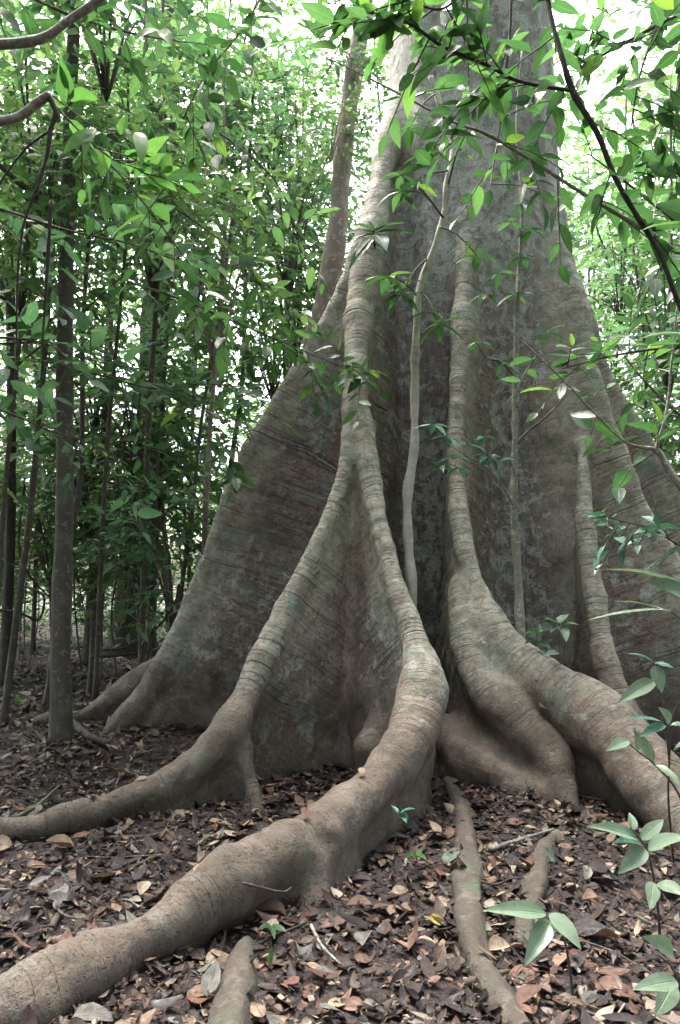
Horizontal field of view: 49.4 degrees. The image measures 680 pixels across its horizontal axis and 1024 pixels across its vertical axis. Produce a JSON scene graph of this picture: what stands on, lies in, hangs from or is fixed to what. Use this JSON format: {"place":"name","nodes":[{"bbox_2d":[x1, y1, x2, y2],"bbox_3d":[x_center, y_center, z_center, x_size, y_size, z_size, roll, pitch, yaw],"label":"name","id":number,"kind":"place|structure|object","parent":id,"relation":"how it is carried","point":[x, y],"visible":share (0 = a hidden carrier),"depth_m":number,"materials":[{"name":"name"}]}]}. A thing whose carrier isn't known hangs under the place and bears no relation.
{"place":"outdoors","nodes":[
{"label":"outdoors","id":0,"kind":"place"},
{"bbox_2d":[0,583,45,620],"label":"liana","id":1,"kind":"object","parent":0,"point":[43,606],"visible":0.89,"depth_m":9.06,"materials":[{"name":"brown wood"}]},
{"bbox_2d":[0,300,157,444],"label":"leafy branch","id":2,"kind":"object","parent":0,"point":[29,315],"visible":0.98,"depth_m":4.95,"materials":[{"name":"green plant"}]},
{"bbox_2d":[0,387,162,544],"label":"leafy branch","id":3,"kind":"object","parent":2,"relation":"attached to","point":[11,423],"visible":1,"depth_m":4.74,"materials":[{"name":"green plant"}]},
{"bbox_2d":[0,585,679,1023],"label":"ground","id":4,"kind":"structure","parent":0,"point":[390,957],"depth_m":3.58,"materials":[{"name":"brown plant"}]},
{"bbox_2d":[1,484,78,599],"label":"sapling","id":5,"kind":"object","parent":4,"relation":"on","point":[35,523],"visible":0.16,"depth_m":13.08,"materials":[{"name":"green plant"}]},
{"bbox_2d":[0,0,81,412],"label":"understory tree","id":6,"kind":"object","parent":4,"relation":"on","point":[28,365],"visible":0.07,"depth_m":12.32,"materials":[{"name":"green plant"}]},
{"bbox_2d":[0,476,91,662],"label":"sapling","id":7,"kind":"object","parent":4,"relation":"on","point":[40,567],"visible":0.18,"depth_m":12.21,"materials":[{"name":"green plant"}]},
{"bbox_2d":[0,165,106,508],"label":"understory tree","id":8,"kind":"object","parent":4,"relation":"on","point":[20,499],"visible":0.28,"depth_m":8.73,"materials":[{"name":"green plant"}]},
{"bbox_2d":[0,430,114,636],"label":"sapling","id":9,"kind":"object","parent":4,"relation":"on","point":[47,591],"visible":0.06,"depth_m":14.29,"materials":[{"name":"green plant"}]},
{"bbox_2d":[0,315,123,660],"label":"sapling","id":10,"kind":"object","parent":4,"relation":"on","point":[49,435],"visible":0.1,"depth_m":12.20,"materials":[{"name":"green plant"}]},
{"bbox_2d":[0,188,131,654],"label":"understory tree","id":11,"kind":"object","parent":4,"relation":"on","point":[34,605],"visible":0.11,"depth_m":13.22,"materials":[{"name":"green plant"}]},
{"bbox_2d":[0,35,134,593],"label":"understory tree","id":12,"kind":"object","parent":4,"relation":"on","point":[93,294],"visible":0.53,"depth_m":7.25,"materials":[{"name":"green plant"}]},
{"bbox_2d":[3,411,131,659],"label":"sapling","id":13,"kind":"object","parent":4,"relation":"on","point":[77,448],"visible":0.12,"depth_m":12.20,"materials":[{"name":"green plant"}]},
{"bbox_2d":[0,0,138,685],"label":"sapling","id":14,"kind":"object","parent":4,"relation":"on","point":[8,584],"visible":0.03,"depth_m":9.77,"materials":[{"name":"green plant"}]},
{"bbox_2d":[0,451,148,624],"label":"sapling","id":15,"kind":"object","parent":4,"relation":"on","point":[51,557],"visible":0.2,"depth_m":11.28,"materials":[{"name":"green plant"}]},
{"bbox_2d":[0,79,154,707],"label":"sapling","id":16,"kind":"object","parent":4,"relation":"on","point":[46,697],"visible":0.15,"depth_m":9.33,"materials":[{"name":"green plant"}]},
{"bbox_2d":[0,303,158,666],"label":"sapling","id":17,"kind":"object","parent":4,"relation":"on","point":[98,420],"visible":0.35,"depth_m":11.26,"materials":[{"name":"green plant"}]},
{"bbox_2d":[85,610,94,697],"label":"sapling","id":18,"kind":"object","parent":4,"relation":"on","point":[89,686],"visible":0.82,"depth_m":8.77,"materials":[{"name":"grey plant"}]},
{"bbox_2d":[0,7,180,725],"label":"sapling","id":19,"kind":"object","parent":4,"relation":"on","point":[7,690],"visible":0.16,"depth_m":7.62,"materials":[{"name":"green plant"}]},
{"bbox_2d":[73,718,110,746],"bbox_3d":[-2.327,2.022,6.771,0.129,0.102,1.201,3,-5,-33],"label":"root","id":20,"kind":"object","parent":4,"relation":"on","point":[85,733],"visible":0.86,"depth_m":6.50,"materials":[{"name":"wood"}]},
{"bbox_2d":[0,362,199,640],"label":"sapling","id":21,"kind":"object","parent":4,"relation":"on","point":[49,506],"visible":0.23,"depth_m":10.36,"materials":[{"name":"green plant"}]},
{"bbox_2d":[44,499,173,643],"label":"sapling","id":22,"kind":"object","parent":4,"relation":"on","point":[120,592],"visible":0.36,"depth_m":10.50,"materials":[{"name":"green plant"}]},
{"bbox_2d":[102,479,186,650],"bbox_3d":[-2.628,0.678,9.996,1.078,2.378,0.320,1,-5,-17],"label":"liana","id":23,"kind":"object","parent":22,"relation":"hanging from","point":[152,631],"visible":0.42,"depth_m":9.89,"materials":[{"name":"brown wood"}]},
{"bbox_2d":[38,352,182,524],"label":"sapling","id":24,"kind":"object","parent":4,"relation":"on","point":[92,431],"visible":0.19,"depth_m":11.34,"materials":[{"name":"green plant"}]},
{"bbox_2d":[26,354,224,604],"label":"sapling","id":25,"kind":"object","parent":4,"relation":"on","point":[175,523],"visible":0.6,"depth_m":9.47,"materials":[{"name":"green plant"}]},
{"bbox_2d":[116,401,167,622],"bbox_3d":[-2.410,0.008,9.164,0.706,2.752,0.187,3,-6,-36],"label":"liana","id":26,"kind":"object","parent":25,"relation":"hanging from","point":[120,495],"visible":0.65,"depth_m":9.08,"materials":[{"name":"brown wood"}]},
{"bbox_2d":[29,319,221,677],"bbox_3d":[-2.794,-0.219,10.457,2.512,5.180,3.012,-4,-6,42],"label":"sapling","id":27,"kind":"object","parent":4,"relation":"on","point":[160,365],"visible":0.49,"depth_m":10.42,"materials":[{"name":"green plant"}]},
{"bbox_2d":[3,0,250,701],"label":"understory tree","id":28,"kind":"object","parent":4,"relation":"on","point":[125,265],"visible":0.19,"depth_m":8.43,"materials":[{"name":"green plant"}]},
{"bbox_2d":[0,0,256,745],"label":"slim tree","id":29,"kind":"object","parent":4,"relation":"on","point":[61,724],"visible":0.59,"depth_m":7.01,"materials":[{"name":"green plant"}]},
{"bbox_2d":[16,335,301,472],"bbox_3d":[-1.543,-0.993,6.950,2.367,1.201,1.566,0,-5,0],"label":"leafy branch","id":30,"kind":"object","parent":29,"relation":"attached to","point":[139,387],"visible":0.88,"depth_m":7.04,"materials":[{"name":"green plant"}]},
{"bbox_2d":[16,156,258,627],"bbox_3d":[-3.440,-1.823,12.545,4.351,8.664,4.020,3,-6,-34],"label":"understory tree","id":31,"kind":"object","parent":4,"relation":"on","point":[173,368],"visible":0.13,"depth_m":12.32,"materials":[{"name":"green plant"}]},
{"bbox_2d":[37,324,237,677],"bbox_3d":[-2.921,-0.151,11.072,2.784,5.169,3.084,-4,-6,43],"label":"sapling","id":32,"kind":"object","parent":4,"relation":"on","point":[115,497],"visible":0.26,"depth_m":10.67,"materials":[{"name":"green plant"}]},
{"bbox_2d":[0,0,276,665],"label":"understory tree","id":33,"kind":"object","parent":4,"relation":"on","point":[243,183],"visible":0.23,"depth_m":9.26,"materials":[{"name":"green plant"}]},
{"bbox_2d":[73,469,215,661],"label":"sapling","id":34,"kind":"object","parent":4,"relation":"on","point":[165,591],"visible":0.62,"depth_m":8.27,"materials":[{"name":"green plant"}]},
{"bbox_2d":[31,0,274,665],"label":"sapling","id":35,"kind":"object","parent":4,"relation":"on","point":[85,649],"visible":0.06,"depth_m":11.98,"materials":[{"name":"green plant"}]},
{"bbox_2d":[87,302,255,599],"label":"sapling","id":36,"kind":"object","parent":4,"relation":"on","point":[187,428],"visible":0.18,"depth_m":11.23,"materials":[{"name":"green plant"}]},
{"bbox_2d":[34,58,354,556],"bbox_3d":[-1.742,-1.940,9.728,3.599,8.582,3.787,-2,-5,20],"label":"understory tree","id":37,"kind":"object","parent":4,"relation":"on","point":[240,213],"visible":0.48,"depth_m":9.69,"materials":[{"name":"green plant"}]},
{"bbox_2d":[0,0,388,659],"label":"dark tree","id":38,"kind":"object","parent":4,"relation":"on","point":[122,632],"visible":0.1,"depth_m":13.42,"materials":[{"name":"green plant"}]},
{"bbox_2d":[91,113,312,586],"bbox_3d":[-2.517,-2.552,13.373,4.561,10.255,3.873,0,-5,0],"label":"understory tree","id":39,"kind":"object","parent":4,"relation":"on","point":[206,276],"visible":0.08,"depth_m":13.38,"materials":[{"name":"green plant"}]},
{"bbox_2d":[119,0,304,659],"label":"sapling","id":40,"kind":"object","parent":4,"relation":"on","point":[153,638],"visible":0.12,"depth_m":11.89,"materials":[{"name":"green plant"}]},
{"bbox_2d":[189,400,250,550],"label":"sapling","id":41,"kind":"object","parent":4,"relation":"on","point":[205,402],"visible":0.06,"depth_m":9.85,"materials":[{"name":"green plant"}]},
{"bbox_2d":[160,0,342,467],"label":"sapling","id":42,"kind":"object","parent":4,"relation":"on","point":[299,120],"visible":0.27,"depth_m":13.28,"materials":[{"name":"green plant"}]},
{"bbox_2d":[121,0,388,613],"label":"sapling","id":43,"kind":"object","parent":4,"relation":"on","point":[288,89],"visible":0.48,"depth_m":10.83,"materials":[{"name":"green plant"}]},
{"bbox_2d":[158,151,360,472],"bbox_3d":[-1.068,-1.578,11.065,3.263,8.090,3.015,2,-5,-25],"label":"understory tree","id":44,"kind":"object","parent":4,"relation":"on","point":[273,385],"visible":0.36,"depth_m":11.00,"materials":[{"name":"green plant"}]},
{"bbox_2d":[258,922,285,963],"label":"seedling","id":45,"kind":"object","parent":4,"relation":"on","point":[273,928],"visible":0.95,"depth_m":2.98,"materials":[{"name":"green plant"}]},
{"bbox_2d":[227,30,344,390],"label":"understory tree","id":46,"kind":"object","parent":4,"relation":"on","point":[312,229],"visible":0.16,"depth_m":12.21,"materials":[{"name":"green plant"}]},
{"bbox_2d":[229,19,376,383],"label":"understory tree","id":47,"kind":"object","parent":4,"relation":"on","point":[304,93],"visible":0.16,"depth_m":13.45,"materials":[{"name":"green plant"}]},
{"bbox_2d":[228,0,388,349],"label":"pale tree","id":48,"kind":"object","parent":4,"relation":"on","point":[342,155],"visible":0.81,"depth_m":9.29,"materials":[{"name":"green plant"}]},
{"bbox_2d":[289,14,388,237],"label":"understory tree","id":49,"kind":"object","parent":4,"relation":"on","point":[380,112],"visible":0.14,"depth_m":12.68,"materials":[{"name":"green plant"}]},
{"bbox_2d":[0,0,679,1023],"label":"giant tree","id":50,"kind":"object","parent":4,"relation":"on","point":[304,634],"visible":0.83,"depth_m":6.53,"materials":[{"name":"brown plant"}]},
{"bbox_2d":[0,91,48,126],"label":"bare branch","id":51,"kind":"object","parent":50,"relation":"attached to","point":[31,107],"visible":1,"depth_m":3.34,"materials":[{"name":"wood"}]},
{"bbox_2d":[0,93,58,366],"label":"liana","id":52,"kind":"object","parent":51,"relation":"hanging from","point":[54,119],"visible":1,"depth_m":3.34,"materials":[{"name":"brown wood"}]},
{"bbox_2d":[52,95,147,166],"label":"leafy branch","id":53,"kind":"object","parent":51,"relation":"hanging from","point":[84,137],"visible":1,"depth_m":3.69,"materials":[{"name":"green plant"}]},
{"bbox_2d":[55,57,201,239],"bbox_3d":[-1.140,-1.874,3.967,0.785,0.756,0.505,2,-5,-20],"label":"leafy branch","id":54,"kind":"object","parent":51,"relation":"hanging from","point":[67,91],"visible":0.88,"depth_m":3.92,"materials":[{"name":"green plant"}]},
{"bbox_2d":[0,0,106,49],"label":"bare branch","id":55,"kind":"object","parent":50,"relation":"attached to","point":[55,30],"visible":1,"depth_m":3.48,"materials":[{"name":"wood"}]},
{"bbox_2d":[0,0,251,153],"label":"leafy branch","id":56,"kind":"object","parent":50,"relation":"attached to","point":[30,22],"visible":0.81,"depth_m":5.08,"materials":[{"name":"green plant"}]},
{"bbox_2d":[135,0,172,46],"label":"leafy branch","id":57,"kind":"object","parent":56,"relation":"attached to","point":[165,35],"visible":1,"depth_m":4.41,"materials":[{"name":"green plant"}]},
{"bbox_2d":[181,0,284,227],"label":"leafy branch","id":58,"kind":"object","parent":56,"relation":"attached to","point":[210,116],"visible":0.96,"depth_m":5.32,"materials":[{"name":"green plant"}]},
{"bbox_2d":[0,165,263,325],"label":"leafy branch","id":59,"kind":"object","parent":50,"relation":"attached to","point":[209,263],"visible":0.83,"depth_m":5.32,"materials":[{"name":"green plant"}]},
{"bbox_2d":[79,145,238,378],"bbox_3d":[-1.102,-1.498,4.577,1.012,1.332,0.670,1,-5,-16],"label":"leafy branch","id":60,"kind":"object","parent":50,"relation":"attached to","point":[187,299],"visible":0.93,"depth_m":4.50,"materials":[{"name":"green plant"}]},
{"bbox_2d":[153,371,257,504],"bbox_3d":[-1.146,-0.625,6.281,0.900,1.178,0.600,0,-5,0],"label":"leafy branch","id":61,"kind":"object","parent":50,"relation":"attached to","point":[239,474],"visible":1,"depth_m":6.20,"materials":[{"name":"green plant"}]},
{"bbox_2d":[115,169,316,371],"bbox_3d":[-1.129,-2.292,7.520,2.080,1.934,1.216,2,-5,-27],"label":"leafy branch","id":62,"kind":"object","parent":50,"relation":"attached to","point":[255,276],"visible":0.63,"depth_m":7.58,"materials":[{"name":"green plant"}]},
{"bbox_2d":[101,264,390,429],"bbox_3d":[-0.730,-1.318,6.139,2.384,1.398,0.732,0,-5,-5],"label":"leafy branch","id":63,"kind":"object","parent":50,"relation":"attached to","point":[248,355],"visible":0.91,"depth_m":6.23,"materials":[{"name":"green plant"}]},
{"bbox_2d":[190,132,339,304],"bbox_3d":[-0.677,-2.768,6.839,1.375,1.534,0.842,0,-5,0],"label":"leafy branch","id":64,"kind":"object","parent":50,"relation":"attached to","point":[311,272],"visible":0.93,"depth_m":6.97,"materials":[{"name":"green plant"}]},
{"bbox_2d":[250,18,331,55],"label":"leafy branch","id":65,"kind":"object","parent":50,"relation":"attached to","point":[307,23],"visible":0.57,"depth_m":3.58,"materials":[{"name":"green plant"}]},
{"bbox_2d":[343,215,411,268],"bbox_3d":[0.356,-2.446,6.631,0.490,0.577,0.471,-4,-6,41],"label":"epiphyte","id":66,"kind":"object","parent":50,"relation":"on","point":[366,241],"visible":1,"depth_m":6.65,"materials":[{"name":"green plant"}]},
{"bbox_2d":[414,51,579,638],"bbox_3d":[1.204,-1.113,5.779,1.380,6.188,0.733,2,-5,-27],"label":"thin sapling","id":67,"kind":"object","parent":50,"relation":"on","point":[519,612],"visible":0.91,"depth_m":5.89,"materials":[{"name":"green plant"}]},
{"bbox_2d":[524,624,550,653],"bbox_3d":[1.375,0.994,5.297,0.252,0.374,0.224,2,-5,-28],"label":"sprout","id":68,"kind":"object","parent":50,"relation":"on","point":[538,629],"visible":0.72,"depth_m":5.32,"materials":[{"name":"green plant"}]},
{"bbox_2d":[544,614,577,663],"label":"rosette plant","id":69,"kind":"object","parent":50,"relation":"on","point":[563,629],"visible":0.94,"depth_m":5.17,"materials":[{"name":"green plant"}]},
{"bbox_2d":[471,0,679,357],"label":"liana","id":70,"kind":"object","parent":50,"relation":"hanging from","point":[593,201],"visible":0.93,"depth_m":3.16,"materials":[{"name":"green bark"}]},
{"bbox_2d":[295,0,569,158],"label":"leafy branch","id":71,"kind":"object","parent":70,"relation":"attached to","point":[435,37],"visible":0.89,"depth_m":3.00,"materials":[{"name":"green plant"}]},
{"bbox_2d":[329,0,504,113],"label":"leafy branch","id":72,"kind":"object","parent":71,"relation":"attached to","point":[385,43],"visible":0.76,"depth_m":2.98,"materials":[{"name":"green plant"}]},
{"bbox_2d":[324,56,679,284],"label":"leafy branch","id":73,"kind":"object","parent":70,"relation":"attached to","point":[533,157],"visible":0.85,"depth_m":3.23,"materials":[{"name":"green plant"}]},
{"bbox_2d":[450,0,588,228],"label":"leafy branch","id":74,"kind":"object","parent":70,"relation":"hanging from","point":[507,155],"visible":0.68,"depth_m":3.46,"materials":[{"name":"green plant"}]},
{"bbox_2d":[486,306,679,521],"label":"leafy branch","id":75,"kind":"object","parent":50,"relation":"attached to","point":[583,420],"visible":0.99,"depth_m":3.46,"materials":[{"name":"green plant"}]},
{"bbox_2d":[584,511,679,573],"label":"leafy branch","id":76,"kind":"object","parent":75,"relation":"attached to","point":[599,515],"visible":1,"depth_m":3.35,"materials":[{"name":"green plant"}]},
{"bbox_2d":[520,291,679,422],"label":"leafy branch","id":77,"kind":"object","parent":50,"relation":"attached to","point":[593,358],"visible":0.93,"depth_m":4.25,"materials":[{"name":"green plant"}]},
{"bbox_2d":[533,0,679,230],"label":"leafy branch","id":78,"kind":"object","parent":50,"relation":"attached to","point":[664,14],"visible":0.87,"depth_m":4.18,"materials":[{"name":"green plant"}]},
{"bbox_2d":[554,109,679,303],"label":"leafy branch","id":79,"kind":"object","parent":78,"relation":"attached to","point":[585,130],"visible":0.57,"depth_m":4.54,"materials":[{"name":"green plant"}]},
{"bbox_2d":[549,334,679,457],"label":"leafy branch","id":80,"kind":"object","parent":50,"relation":"attached to","point":[623,419],"visible":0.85,"depth_m":5.54,"materials":[{"name":"green plant"}]},
{"bbox_2d":[641,144,679,230],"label":"leafy branch","id":81,"kind":"object","parent":50,"relation":"attached to","point":[670,208],"visible":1,"depth_m":2.48,"materials":[{"name":"green plant"}]},
{"bbox_2d":[0,0,679,630],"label":"forest","id":82,"kind":"object","parent":4,"relation":"on","point":[304,30],"visible":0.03,"depth_m":22.26,"materials":[{"name":"green plant"}]},
{"bbox_2d":[0,400,679,646],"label":"undergrowth","id":83,"kind":"object","parent":4,"relation":"on","point":[84,571],"visible":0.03,"depth_m":11.01,"materials":[{"name":"green plant"}]},
{"bbox_2d":[363,75,499,608],"bbox_3d":[0.768,-0.911,6.099,1.128,5.924,0.766,-1,-5,8],"label":"white sapling","id":84,"kind":"object","parent":4,"relation":"on","point":[407,496],"visible":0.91,"depth_m":6.13,"materials":[{"name":"green plant"}]},
{"bbox_2d":[488,828,554,850],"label":"fallen twig","id":85,"kind":"object","parent":4,"relation":"on","point":[498,846],"visible":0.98,"depth_m":3.98,"materials":[{"name":"beige wood"}]},
{"bbox_2d":[484,901,580,995],"bbox_3d":[0.714,1.446,2.357,0.230,0.487,0.578,-4,-6,42],"label":"seedling","id":86,"kind":"object","parent":4,"relation":"on","point":[541,935],"visible":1,"depth_m":2.25,"materials":[{"name":"green plant"}]},
{"bbox_2d":[561,139,658,348],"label":"understory tree","id":87,"kind":"object","parent":4,"relation":"on","point":[573,171],"visible":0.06,"depth_m":16.13,"materials":[{"name":"green plant"}]},
{"bbox_2d":[588,975,642,1002],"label":"fallen leaf","id":88,"kind":"object","parent":4,"relation":"on","point":[606,981],"visible":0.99,"depth_m":2.73,"materials":[{"name":"brown plant"}]},
{"bbox_2d":[555,25,679,421],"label":"understory tree","id":89,"kind":"object","parent":4,"relation":"on","point":[641,107],"visible":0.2,"depth_m":15.25,"materials":[{"name":"green plant"}]},
{"bbox_2d":[563,97,679,383],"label":"understory tree","id":90,"kind":"object","parent":4,"relation":"on","point":[615,301],"visible":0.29,"depth_m":11.31,"materials":[{"name":"green plant"}]},
{"bbox_2d":[567,83,679,449],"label":"understory tree","id":91,"kind":"object","parent":4,"relation":"on","point":[664,377],"visible":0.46,"depth_m":9.62,"materials":[{"name":"green plant"}]},
{"bbox_2d":[575,128,679,437],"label":"understory tree","id":92,"kind":"object","parent":4,"relation":"on","point":[587,265],"visible":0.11,"depth_m":12.54,"materials":[{"name":"green plant"}]},
{"bbox_2d":[576,33,679,335],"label":"understory tree","id":93,"kind":"object","parent":4,"relation":"on","point":[628,187],"visible":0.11,"depth_m":13.91,"materials":[{"name":"green plant"}]},
{"bbox_2d":[587,813,679,934],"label":"seedling","id":94,"kind":"object","parent":4,"relation":"on","point":[636,855],"visible":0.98,"depth_m":2.45,"materials":[{"name":"green plant"}]},
{"bbox_2d":[587,113,679,409],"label":"understory tree","id":95,"kind":"object","parent":4,"relation":"on","point":[641,145],"visible":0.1,"depth_m":12.28,"materials":[{"name":"green plant"}]},
{"bbox_2d":[590,568,679,619],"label":"seedling","id":96,"kind":"object","parent":4,"relation":"on","point":[668,584],"visible":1,"depth_m":2.55,"materials":[{"name":"green plant"}]},
{"bbox_2d":[592,48,679,327],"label":"understory tree","id":97,"kind":"object","parent":4,"relation":"on","point":[667,139],"visible":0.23,"depth_m":10.58,"materials":[{"name":"green plant"}]},
{"bbox_2d":[593,216,679,476],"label":"understory tree","id":98,"kind":"object","parent":4,"relation":"on","point":[653,324],"visible":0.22,"depth_m":8.66,"materials":[{"name":"green plant"}]},
{"bbox_2d":[604,235,679,477],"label":"understory tree","id":99,"kind":"object","parent":4,"relation":"on","point":[651,392],"visible":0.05,"depth_m":9.43,"materials":[{"name":"green plant"}]},
{"bbox_2d":[606,728,679,798],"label":"seedling","id":100,"kind":"object","parent":4,"relation":"on","point":[643,743],"visible":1,"depth_m":3.14,"materials":[{"name":"green plant"}]},
{"bbox_2d":[612,255,678,466],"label":"understory tree","id":101,"kind":"object","parent":4,"relation":"on","point":[646,309],"visible":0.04,"depth_m":12.54,"materials":[{"name":"green plant"}]},
{"bbox_2d":[617,653,679,862],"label":"seedling","id":102,"kind":"object","parent":4,"relation":"on","point":[640,687],"visible":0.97,"depth_m":3.10,"materials":[{"name":"green plant"}]},
{"bbox_2d":[632,934,679,1017],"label":"seedling","id":103,"kind":"object","parent":4,"relation":"on","point":[665,986],"visible":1,"depth_m":2.12,"materials":[{"name":"green plant"}]},
{"bbox_2d":[0,0,679,584],"label":"sky","id":104,"kind":"structure","parent":0,"point":[644,20],"materials":[{"name":"white"}]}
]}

